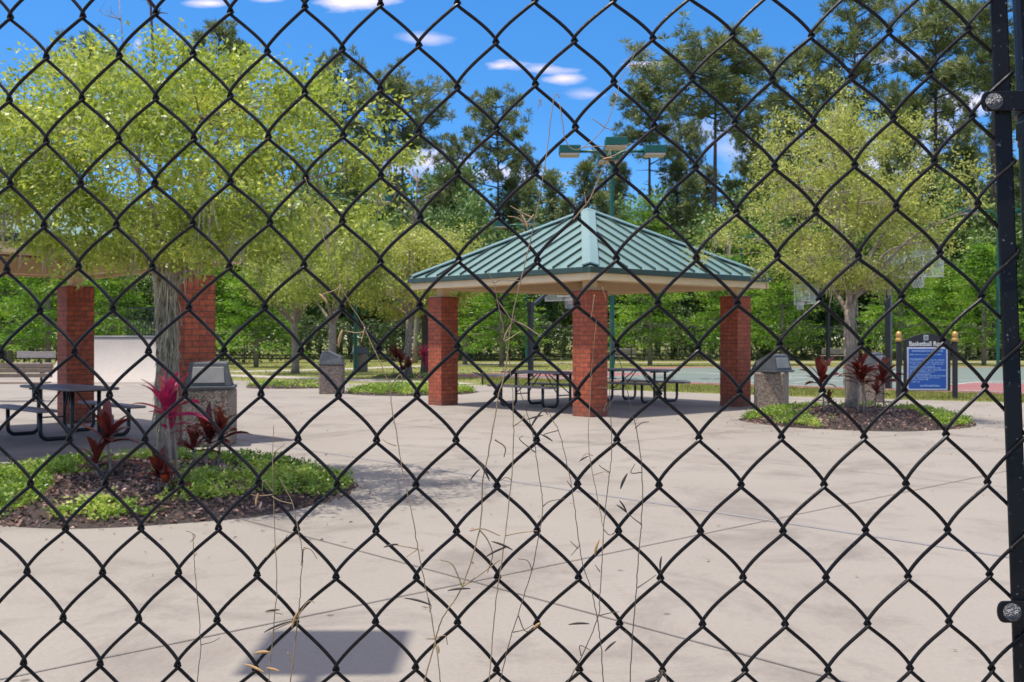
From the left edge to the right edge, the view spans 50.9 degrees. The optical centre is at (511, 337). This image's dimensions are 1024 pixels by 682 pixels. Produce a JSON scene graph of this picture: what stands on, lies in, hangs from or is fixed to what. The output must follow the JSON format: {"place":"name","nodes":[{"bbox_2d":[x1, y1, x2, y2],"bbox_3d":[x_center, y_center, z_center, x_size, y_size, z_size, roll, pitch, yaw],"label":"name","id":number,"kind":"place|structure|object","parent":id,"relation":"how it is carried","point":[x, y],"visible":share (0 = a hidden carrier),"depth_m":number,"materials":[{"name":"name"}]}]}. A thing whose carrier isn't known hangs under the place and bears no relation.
{"place":"outdoors","nodes":[
{"label":"outdoors","id":0,"kind":"place"},
{"bbox_2d":[381,152,446,362],"bbox_3d":[-5.671,-4.746,62.036,4.155,12.503,3.227,0,0,0],"label":"dead tree","id":1,"kind":"object","parent":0,"point":[416,320],"visible":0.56,"depth_m":61.92,"materials":[{"name":"wood"}]},
{"bbox_2d":[0,0,1018,338],"label":"sky","id":2,"kind":"structure","parent":0,"point":[534,38],"materials":[{"name":"blue"}]},
{"bbox_2d":[0,377,1023,681],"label":"concrete pavement","id":3,"kind":"structure","parent":0,"point":[784,575],"depth_m":7.30,"materials":[{"name":"beige concrete"}]},
{"bbox_2d":[0,362,52,401],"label":"park bench","id":4,"kind":"object","parent":3,"relation":"on","point":[41,370],"visible":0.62,"depth_m":25.35,"materials":[{"name":"grey wood"}]},
{"bbox_2d":[0,383,145,440],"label":"picnic table","id":5,"kind":"object","parent":3,"relation":"on","point":[68,390],"visible":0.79,"depth_m":16.13,"materials":[{"name":"black metal"}]},
{"bbox_2d":[45,307,155,382],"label":"skate ramp","id":6,"kind":"structure","parent":3,"relation":"on","point":[115,357],"depth_m":36.86,"materials":[{"name":"concrete"}]},
{"bbox_2d":[0,154,246,441],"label":"picnic pavilion","id":7,"kind":"structure","parent":3,"relation":"on","point":[75,316],"depth_m":18.38,"materials":[{"name":"red brick"}]},
{"bbox_2d":[0,456,359,528],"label":"bark mulch","id":8,"kind":"object","parent":3,"relation":"on","point":[126,474],"visible":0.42,"depth_m":9.41,"materials":[{"name":"brown wood"}]},
{"bbox_2d":[72,400,139,476],"bbox_3d":[-3.694,0.926,9.845,0.618,0.749,0.560,0,0,0],"label":"cordyline plant","id":9,"kind":"object","parent":8,"relation":"in","point":[107,424],"visible":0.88,"depth_m":9.84,"materials":[{"name":"red plant"}]},
{"bbox_2d":[132,445,190,489],"bbox_3d":[-3.067,1.152,9.309,0.425,0.408,0.444,0,0,44],"label":"cordyline plant","id":10,"kind":"object","parent":8,"relation":"in","point":[160,465],"visible":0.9,"depth_m":9.31,"materials":[{"name":"red plant"}]},
{"bbox_2d":[130,368,209,482],"bbox_3d":[-3.059,0.785,9.542,0.534,1.106,0.665,0,0,33],"label":"cordyline plant","id":11,"kind":"object","parent":8,"relation":"in","point":[166,395],"visible":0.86,"depth_m":9.53,"materials":[{"name":"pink plant"}]},
{"bbox_2d":[0,445,355,519],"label":"ground cover","id":12,"kind":"object","parent":8,"relation":"in","point":[63,464],"visible":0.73,"depth_m":9.86,"materials":[{"name":"green plant"}]},
{"bbox_2d":[172,400,251,469],"bbox_3d":[-2.881,0.941,10.329,0.793,0.728,0.581,0,0,0],"label":"cordyline plant","id":13,"kind":"object","parent":8,"relation":"in","point":[209,433],"visible":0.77,"depth_m":10.31,"materials":[{"name":"red plant"}]},
{"bbox_2d":[0,18,426,464],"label":"live oak","id":14,"kind":"object","parent":8,"relation":"in","point":[182,259],"visible":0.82,"depth_m":9.88,"materials":[{"name":"green plant"}]},
{"bbox_2d":[181,361,236,446],"bbox_3d":[-4.200,0.914,14.950,0.696,1.171,0.696,0,0,-11],"label":"litter bin","id":15,"kind":"object","parent":3,"relation":"on","point":[214,384],"visible":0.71,"depth_m":14.65,"materials":[{"name":"grey stone"}]},
{"bbox_2d":[318,350,345,393],"bbox_3d":[-4.789,0.926,28.600,0.680,1.148,0.680,0,0,-3],"label":"litter bin","id":16,"kind":"object","parent":3,"relation":"on","point":[331,364],"visible":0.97,"depth_m":28.30,"materials":[{"name":"grey concrete"}]},
{"bbox_2d":[346,380,478,395],"bbox_3d":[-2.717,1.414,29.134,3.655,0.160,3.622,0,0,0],"label":"planting bed","id":17,"kind":"object","parent":3,"relation":"on","point":[389,394],"visible":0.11,"depth_m":27.75,"materials":[{"name":"green plant"}]},
{"bbox_2d":[0,397,1003,681],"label":"pavement joints","id":18,"kind":"object","parent":3,"relation":"on","point":[508,573],"visible":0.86,"depth_m":6.55,"materials":[{"name":"grey concrete"}]},
{"bbox_2d":[0,0,1023,681],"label":"chain link fence","id":19,"kind":"object","parent":3,"relation":"on","point":[1000,100],"visible":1,"depth_m":0.94,"materials":[{"name":"black metal"}]},
{"bbox_2d":[304,177,447,681],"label":"dry vine","id":20,"kind":"object","parent":19,"relation":"attached to","point":[339,342],"visible":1,"depth_m":0.94,"materials":[{"name":"brown plant"}]},
{"bbox_2d":[423,93,559,681],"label":"dry vine","id":21,"kind":"object","parent":19,"relation":"attached to","point":[480,463],"visible":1,"depth_m":0.93,"materials":[{"name":"brown plant"}]},
{"bbox_2d":[472,271,536,681],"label":"dry vine","id":22,"kind":"object","parent":19,"relation":"attached to","point":[482,374],"visible":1,"depth_m":0.93,"materials":[{"name":"brown plant"}]},
{"bbox_2d":[609,310,661,681],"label":"dry vine","id":23,"kind":"object","parent":19,"relation":"attached to","point":[624,508],"visible":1,"depth_m":0.92,"materials":[{"name":"brown plant"}]},
{"bbox_2d":[487,370,572,407],"bbox_3d":[0.670,1.119,23.360,1.850,0.761,1.600,0,0,45],"label":"picnic table","id":24,"kind":"object","parent":3,"relation":"on","point":[557,384],"visible":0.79,"depth_m":23.12,"materials":[{"name":"black metal"}]},
{"bbox_2d":[95,417,1008,556],"bbox_3d":[0.000,1.492,11.160,0.060,0.001,23.995,0,0,-41],"label":"joint","id":25,"kind":"object","parent":3,"relation":"on","point":[659,503],"visible":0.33,"depth_m":9.37,"materials":[{"name":"grey concrete"}]},
{"bbox_2d":[408,208,771,416],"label":"picnic pavilion","id":26,"kind":"structure","parent":3,"relation":"on","point":[576,256],"depth_m":22.64,"materials":[{"name":"green metal"}]},
{"bbox_2d":[607,368,690,403],"bbox_3d":[2.950,1.119,25.100,1.850,0.761,1.600,0,0,45],"label":"picnic table","id":27,"kind":"object","parent":3,"relation":"on","point":[630,381],"visible":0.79,"depth_m":24.95,"materials":[{"name":"black metal"}]},
{"bbox_2d":[749,354,793,407],"bbox_3d":[5.455,0.926,22.600,0.760,1.148,0.760,0,0,42],"label":"litter bin","id":28,"kind":"object","parent":3,"relation":"on","point":[771,380],"visible":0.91,"depth_m":22.34,"materials":[{"name":"grey stone"}]},
{"bbox_2d":[738,405,976,430],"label":"bark mulch","id":29,"kind":"object","parent":3,"relation":"on","point":[819,407],"visible":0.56,"depth_m":18.11,"materials":[{"name":"brown wood"}]},
{"bbox_2d":[680,65,996,407],"bbox_3d":[5.620,-1.653,19.354,5.229,6.018,4.753,0,0,0],"label":"live oak","id":30,"kind":"object","parent":29,"relation":"in","point":[856,282],"visible":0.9,"depth_m":18.85,"materials":[{"name":"green plant"}]},
{"bbox_2d":[740,400,973,426],"bbox_3d":[6.095,1.309,19.243,3.938,0.334,3.666,0,0,0],"label":"ground cover","id":31,"kind":"object","parent":29,"relation":"in","point":[777,411],"visible":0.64,"depth_m":18.59,"materials":[{"name":"green plant"}]},
{"bbox_2d":[838,345,882,412],"bbox_3d":[5.936,0.721,18.311,0.750,1.199,0.674,0,0,0],"label":"cordyline plant","id":32,"kind":"object","parent":29,"relation":"in","point":[860,369],"visible":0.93,"depth_m":18.30,"materials":[{"name":"red plant"}]},
{"bbox_2d":[856,352,884,401],"bbox_3d":[8.302,0.926,25.000,0.778,1.148,0.778,0,0,33],"label":"litter bin","id":33,"kind":"object","parent":3,"relation":"on","point":[870,396],"visible":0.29,"depth_m":24.70,"materials":[{"name":"grey concrete"}]},
{"bbox_2d":[0,339,1023,402],"bbox_3d":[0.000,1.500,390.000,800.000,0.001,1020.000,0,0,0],"label":"lawn","id":34,"kind":"structure","parent":0,"point":[971,361],"depth_m":59.18,"materials":[{"name":"green plant"}]},
{"bbox_2d":[0,276,56,363],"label":"cypress tree","id":35,"kind":"object","parent":34,"relation":"on","point":[2,325],"visible":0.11,"depth_m":51.90,"materials":[{"name":"green plant"}]},
{"bbox_2d":[0,276,117,362],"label":"cypress tree","id":36,"kind":"object","parent":34,"relation":"on","point":[47,328],"visible":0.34,"depth_m":46.37,"materials":[{"name":"green plant"}]},
{"bbox_2d":[46,24,122,182],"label":"pine tree","id":37,"kind":"object","parent":34,"relation":"on","point":[79,44],"visible":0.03,"depth_m":91.11,"materials":[{"name":"green plant"}]},
{"bbox_2d":[56,274,153,335],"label":"cypress tree","id":38,"kind":"object","parent":34,"relation":"on","point":[112,291],"visible":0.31,"depth_m":49.68,"materials":[{"name":"green plant"}]},
{"bbox_2d":[100,273,155,330],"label":"woodland tree","id":39,"kind":"object","parent":34,"relation":"on","point":[148,287],"visible":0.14,"depth_m":72.69,"materials":[{"name":"green plant"}]},
{"bbox_2d":[161,16,256,199],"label":"pine tree","id":40,"kind":"object","parent":34,"relation":"on","point":[224,32],"visible":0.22,"depth_m":83.36,"materials":[{"name":"green plant"}]},
{"bbox_2d":[202,266,272,352],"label":"cypress tree","id":41,"kind":"object","parent":34,"relation":"on","point":[219,291],"visible":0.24,"depth_m":59.82,"materials":[{"name":"green plant"}]},
{"bbox_2d":[215,267,316,366],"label":"cypress tree","id":42,"kind":"object","parent":34,"relation":"on","point":[244,306],"visible":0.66,"depth_m":53.35,"materials":[{"name":"green plant"}]},
{"bbox_2d":[237,166,353,354],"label":"woodland tree","id":43,"kind":"object","parent":34,"relation":"on","point":[309,311],"visible":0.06,"depth_m":74.02,"materials":[{"name":"green plant"}]},
{"bbox_2d":[216,192,378,373],"bbox_3d":[-8.613,-2.188,44.101,6.806,7.491,5.919,0,0,0],"label":"live oak","id":44,"kind":"object","parent":34,"relation":"on","point":[293,319],"visible":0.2,"depth_m":43.69,"materials":[{"name":"green plant"}]},
{"bbox_2d":[250,204,411,352],"bbox_3d":[-6.753,-1.543,38.418,6.546,6.200,6.042,0,0,0],"label":"live oak","id":45,"kind":"object","parent":34,"relation":"on","point":[314,287],"visible":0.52,"depth_m":37.84,"materials":[{"name":"green plant"}]},
{"bbox_2d":[310,43,373,351],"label":"pine tree","id":46,"kind":"object","parent":34,"relation":"on","point":[339,60],"visible":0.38,"depth_m":85.21,"materials":[{"name":"green plant"}]},
{"bbox_2d":[298,184,410,354],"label":"woodland tree","id":47,"kind":"object","parent":34,"relation":"on","point":[359,310],"visible":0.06,"depth_m":73.48,"materials":[{"name":"green plant"}]},
{"bbox_2d":[337,141,445,353],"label":"woodland tree","id":48,"kind":"object","parent":34,"relation":"on","point":[412,189],"visible":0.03,"depth_m":90.58,"materials":[{"name":"green plant"}]},
{"bbox_2d":[344,56,468,349],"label":"pine tree","id":49,"kind":"object","parent":34,"relation":"on","point":[399,88],"visible":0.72,"depth_m":83.18,"materials":[{"name":"green plant"}]},
{"bbox_2d":[332,218,485,374],"bbox_3d":[-3.666,-1.550,40.326,6.026,6.054,6.063,0,0,9],"label":"live oak","id":50,"kind":"object","parent":34,"relation":"on","point":[421,238],"visible":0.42,"depth_m":39.91,"materials":[{"name":"green plant"}]},
{"bbox_2d":[378,204,467,337],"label":"woodland tree","id":51,"kind":"object","parent":34,"relation":"on","point":[428,213],"visible":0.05,"depth_m":72.28,"materials":[{"name":"green plant"}]},
{"bbox_2d":[377,217,484,373],"bbox_3d":[-3.222,-1.633,42.609,5.237,6.381,4.739,0,0,36],"label":"live oak","id":52,"kind":"object","parent":34,"relation":"on","point":[424,321],"visible":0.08,"depth_m":42.35,"materials":[{"name":"green plant"}]},
{"bbox_2d":[425,131,472,206],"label":"pine tree","id":53,"kind":"object","parent":34,"relation":"on","point":[453,139],"visible":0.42,"depth_m":97.90,"materials":[{"name":"green plant"}]},
{"bbox_2d":[433,168,466,225],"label":"pine tree","id":54,"kind":"object","parent":34,"relation":"on","point":[446,176],"visible":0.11,"depth_m":87.50,"materials":[{"name":"green plant"}]},
{"bbox_2d":[405,157,495,338],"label":"woodland tree","id":55,"kind":"object","parent":34,"relation":"on","point":[463,168],"visible":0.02,"depth_m":91.88,"materials":[{"name":"green plant"}]},
{"bbox_2d":[414,291,514,363],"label":"cypress tree","id":56,"kind":"object","parent":34,"relation":"on","point":[461,319],"visible":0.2,"depth_m":58.41,"materials":[{"name":"green plant"}]},
{"bbox_2d":[424,194,513,357],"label":"woodland tree","id":57,"kind":"object","parent":34,"relation":"on","point":[473,214],"visible":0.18,"depth_m":69.24,"materials":[{"name":"green plant"}]},
{"bbox_2d":[228,362,718,381],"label":"grass","id":58,"kind":"structure","parent":34,"relation":"on","point":[470,379],"depth_m":50.89,"materials":[{"name":"green plant"}]},
{"bbox_2d":[459,82,533,355],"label":"pine tree","id":59,"kind":"object","parent":34,"relation":"on","point":[499,153],"visible":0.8,"depth_m":84.88,"materials":[{"name":"green plant"}]},
{"bbox_2d":[458,292,551,366],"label":"cypress tree","id":60,"kind":"object","parent":34,"relation":"on","point":[499,333],"visible":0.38,"depth_m":54.90,"materials":[{"name":"green plant"}]},
{"bbox_2d":[492,176,529,355],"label":"pine tree","id":61,"kind":"object","parent":34,"relation":"on","point":[511,182],"visible":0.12,"depth_m":85.69,"materials":[{"name":"green plant"}]},
{"bbox_2d":[0,310,1023,362],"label":"hedge","id":62,"kind":"object","parent":34,"relation":"on","point":[838,342],"visible":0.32,"depth_m":68.27,"materials":[{"name":"green plant"}]},
{"bbox_2d":[0,326,1023,362],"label":"park fence","id":63,"kind":"object","parent":34,"relation":"on","point":[549,340],"visible":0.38,"depth_m":66.93,"materials":[{"name":"black metal"}]},
{"bbox_2d":[490,217,571,358],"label":"woodland tree","id":64,"kind":"object","parent":34,"relation":"on","point":[556,306],"visible":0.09,"depth_m":71.97,"materials":[{"name":"green plant"}]},
{"bbox_2d":[516,177,559,336],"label":"pine tree","id":65,"kind":"object","parent":34,"relation":"on","point":[528,192],"visible":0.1,"depth_m":81.61,"materials":[{"name":"green plant"}]},
{"bbox_2d":[536,168,567,354],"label":"pine tree","id":66,"kind":"object","parent":34,"relation":"on","point":[551,178],"visible":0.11,"depth_m":83.64,"materials":[{"name":"green plant"}]},
{"bbox_2d":[561,159,607,309],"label":"pine tree","id":67,"kind":"object","parent":34,"relation":"on","point":[584,169],"visible":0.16,"depth_m":87.68,"materials":[{"name":"green plant"}]},
{"bbox_2d":[566,193,663,358],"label":"woodland tree","id":68,"kind":"object","parent":34,"relation":"on","point":[619,301],"visible":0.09,"depth_m":73.51,"materials":[{"name":"green plant"}]},
{"bbox_2d":[606,162,641,347],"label":"pine tree","id":69,"kind":"object","parent":34,"relation":"on","point":[618,186],"visible":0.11,"depth_m":85.70,"materials":[{"name":"green plant"}]},
{"bbox_2d":[607,62,682,355],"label":"pine tree","id":70,"kind":"object","parent":34,"relation":"on","point":[645,92],"visible":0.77,"depth_m":83.98,"materials":[{"name":"green plant"}]},
{"bbox_2d":[608,194,688,358],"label":"cypress tree","id":71,"kind":"object","parent":34,"relation":"on","point":[645,203],"visible":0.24,"depth_m":72.64,"materials":[{"name":"green plant"}]},
{"bbox_2d":[607,292,709,365],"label":"cypress tree","id":72,"kind":"object","parent":34,"relation":"on","point":[635,309],"visible":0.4,"depth_m":56.65,"materials":[{"name":"green plant"}]},
{"bbox_2d":[626,221,721,358],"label":"woodland tree","id":73,"kind":"object","parent":34,"relation":"on","point":[682,309],"visible":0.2,"depth_m":72.77,"materials":[{"name":"green plant"}]},
{"bbox_2d":[653,158,701,355],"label":"pine tree","id":74,"kind":"object","parent":34,"relation":"on","point":[678,167],"visible":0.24,"depth_m":85.72,"materials":[{"name":"green plant"}]},
{"bbox_2d":[663,173,710,352],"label":"pine tree","id":75,"kind":"object","parent":34,"relation":"on","point":[693,201],"visible":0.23,"depth_m":81.53,"materials":[{"name":"green plant"}]},
{"bbox_2d":[663,111,713,353],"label":"pine tree","id":76,"kind":"object","parent":34,"relation":"on","point":[688,130],"visible":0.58,"depth_m":95.34,"materials":[{"name":"green plant"}]},
{"bbox_2d":[618,9,806,357],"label":"pine tree","id":77,"kind":"object","parent":34,"relation":"on","point":[722,90],"visible":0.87,"depth_m":76.67,"materials":[{"name":"green plant"}]},
{"bbox_2d":[673,253,772,351],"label":"cypress tree","id":78,"kind":"object","parent":34,"relation":"on","point":[713,334],"visible":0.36,"depth_m":56.69,"materials":[{"name":"green plant"}]},
{"bbox_2d":[685,185,793,338],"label":"woodland tree","id":79,"kind":"object","parent":34,"relation":"on","point":[719,250],"visible":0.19,"depth_m":72.40,"materials":[{"name":"green plant"}]},
{"bbox_2d":[458,367,1023,393],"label":"court field","id":80,"kind":"structure","parent":34,"relation":"on","point":[965,375],"depth_m":40.73,"materials":[{"name":"concrete"}]},
{"bbox_2d":[527,294,572,376],"bbox_3d":[1.387,-0.480,41.491,2.596,3.960,1.694,0,0,-28],"label":"basketball hoop","id":81,"kind":"object","parent":80,"relation":"on","point":[531,305],"visible":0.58,"depth_m":40.26,"materials":[{"name":"black plastic"}]},
{"bbox_2d":[559,137,665,378],"bbox_3d":[3.535,-2.623,38.000,3.141,8.245,3.141,0,0,45],"label":"light pole","id":82,"kind":"object","parent":80,"relation":"on","point":[647,151],"visible":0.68,"depth_m":37.88,"materials":[{"name":"metal"}]},
{"bbox_2d":[884,243,943,388],"bbox_3d":[12.030,-0.680,32.167,1.694,4.360,2.596,0,0,19],"label":"basketball hoop","id":83,"kind":"object","parent":80,"relation":"on","point":[888,333],"visible":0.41,"depth_m":31.25,"materials":[{"name":"black plastic"}]},
{"bbox_2d":[729,111,767,198],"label":"pine tree","id":84,"kind":"object","parent":34,"relation":"on","point":[741,168],"visible":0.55,"depth_m":87.51,"materials":[{"name":"green plant"}]},
{"bbox_2d":[480,376,1023,401],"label":"grass","id":85,"kind":"structure","parent":34,"relation":"on","point":[929,395],"depth_m":29.45,"materials":[{"name":"green plant"}]},
{"bbox_2d":[731,223,779,335],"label":"cypress tree","id":86,"kind":"object","parent":34,"relation":"on","point":[752,248],"visible":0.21,"depth_m":69.68,"materials":[{"name":"green plant"}]},
{"bbox_2d":[751,249,831,353],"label":"cypress tree","id":87,"kind":"object","parent":34,"relation":"on","point":[778,290],"visible":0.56,"depth_m":57.86,"materials":[{"name":"green plant"}]},
{"bbox_2d":[751,198,845,357],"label":"woodland tree","id":88,"kind":"object","parent":34,"relation":"on","point":[817,317],"visible":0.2,"depth_m":71.99,"materials":[{"name":"green plant"}]},
{"bbox_2d":[752,39,845,356],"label":"pine tree","id":89,"kind":"object","parent":34,"relation":"on","point":[808,94],"visible":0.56,"depth_m":81.29,"materials":[{"name":"green plant"}]},
{"bbox_2d":[783,214,874,354],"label":"woodland tree","id":90,"kind":"object","parent":34,"relation":"on","point":[841,316],"visible":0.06,"depth_m":74.48,"materials":[{"name":"green plant"}]},
{"bbox_2d":[798,0,906,349],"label":"pine tree","id":91,"kind":"object","parent":34,"relation":"on","point":[854,36],"visible":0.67,"depth_m":78.14,"materials":[{"name":"green plant"}]},
{"bbox_2d":[871,76,914,352],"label":"pine tree","id":92,"kind":"object","parent":34,"relation":"on","point":[897,87],"visible":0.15,"depth_m":95.60,"materials":[{"name":"green plant"}]},
{"bbox_2d":[837,191,956,355],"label":"woodland tree","id":93,"kind":"object","parent":34,"relation":"on","point":[868,246],"visible":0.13,"depth_m":72.85,"materials":[{"name":"green plant"}]},
{"bbox_2d":[855,245,960,364],"bbox_3d":[20.720,-1.827,57.949,5.410,6.760,5.542,0,0,-15],"label":"cypress tree","id":94,"kind":"object","parent":34,"relation":"on","point":[900,317],"visible":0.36,"depth_m":57.61,"materials":[{"name":"green plant"}]},
{"bbox_2d":[869,90,967,323],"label":"pine tree","id":95,"kind":"object","parent":34,"relation":"on","point":[916,103],"visible":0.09,"depth_m":75.72,"materials":[{"name":"green plant"}]},
{"bbox_2d":[895,331,958,399],"bbox_3d":[9.957,0.677,25.800,1.514,1.645,0.164,0,0,0],"label":"rules sign","id":96,"kind":"object","parent":34,"relation":"on","point":[933,374],"visible":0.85,"depth_m":25.76,"materials":[{"name":"blue metal"}]},
{"bbox_2d":[874,167,989,334],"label":"woodland tree","id":97,"kind":"object","parent":34,"relation":"on","point":[962,233],"visible":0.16,"depth_m":72.72,"materials":[{"name":"green plant"}]},
{"bbox_2d":[886,0,991,223],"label":"pine tree","id":98,"kind":"object","parent":34,"relation":"on","point":[919,30],"visible":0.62,"depth_m":77.15,"materials":[{"name":"green plant"}]},
{"bbox_2d":[878,263,1000,351],"bbox_3d":[24.360,-1.349,61.168,6.957,5.809,5.630,0,0,28],"label":"cypress tree","id":99,"kind":"object","parent":34,"relation":"on","point":[942,305],"visible":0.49,"depth_m":60.52,"materials":[{"name":"green plant"}]},
{"bbox_2d":[924,84,980,190],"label":"pine tree","id":100,"kind":"object","parent":34,"relation":"on","point":[967,129],"visible":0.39,"depth_m":89.87,"materials":[{"name":"green plant"}]},
{"bbox_2d":[939,142,990,357],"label":"pine tree","id":101,"kind":"object","parent":34,"relation":"on","point":[965,148],"visible":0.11,"depth_m":77.61,"materials":[{"name":"green plant"}]},
{"bbox_2d":[926,0,1016,359],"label":"pine tree","id":102,"kind":"object","parent":34,"relation":"on","point":[982,22],"visible":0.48,"depth_m":71.04,"materials":[{"name":"green plant"}]},
{"bbox_2d":[923,242,1023,365],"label":"cypress tree","id":103,"kind":"object","parent":34,"relation":"on","point":[984,256],"visible":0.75,"depth_m":56.90,"materials":[{"name":"green plant"}]},
{"bbox_2d":[952,177,1023,359],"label":"woodland tree","id":104,"kind":"object","parent":34,"relation":"on","point":[993,240],"visible":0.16,"depth_m":70.75,"materials":[{"name":"green plant"}]},
{"bbox_2d":[959,207,1020,366],"bbox_3d":[24.775,-2.553,54.800,3.740,8.105,0.720,0,0,0],"label":"light pole","id":105,"kind":"object","parent":34,"relation":"on","point":[1018,211],"visible":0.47,"depth_m":54.74,"materials":[{"name":"metal"}]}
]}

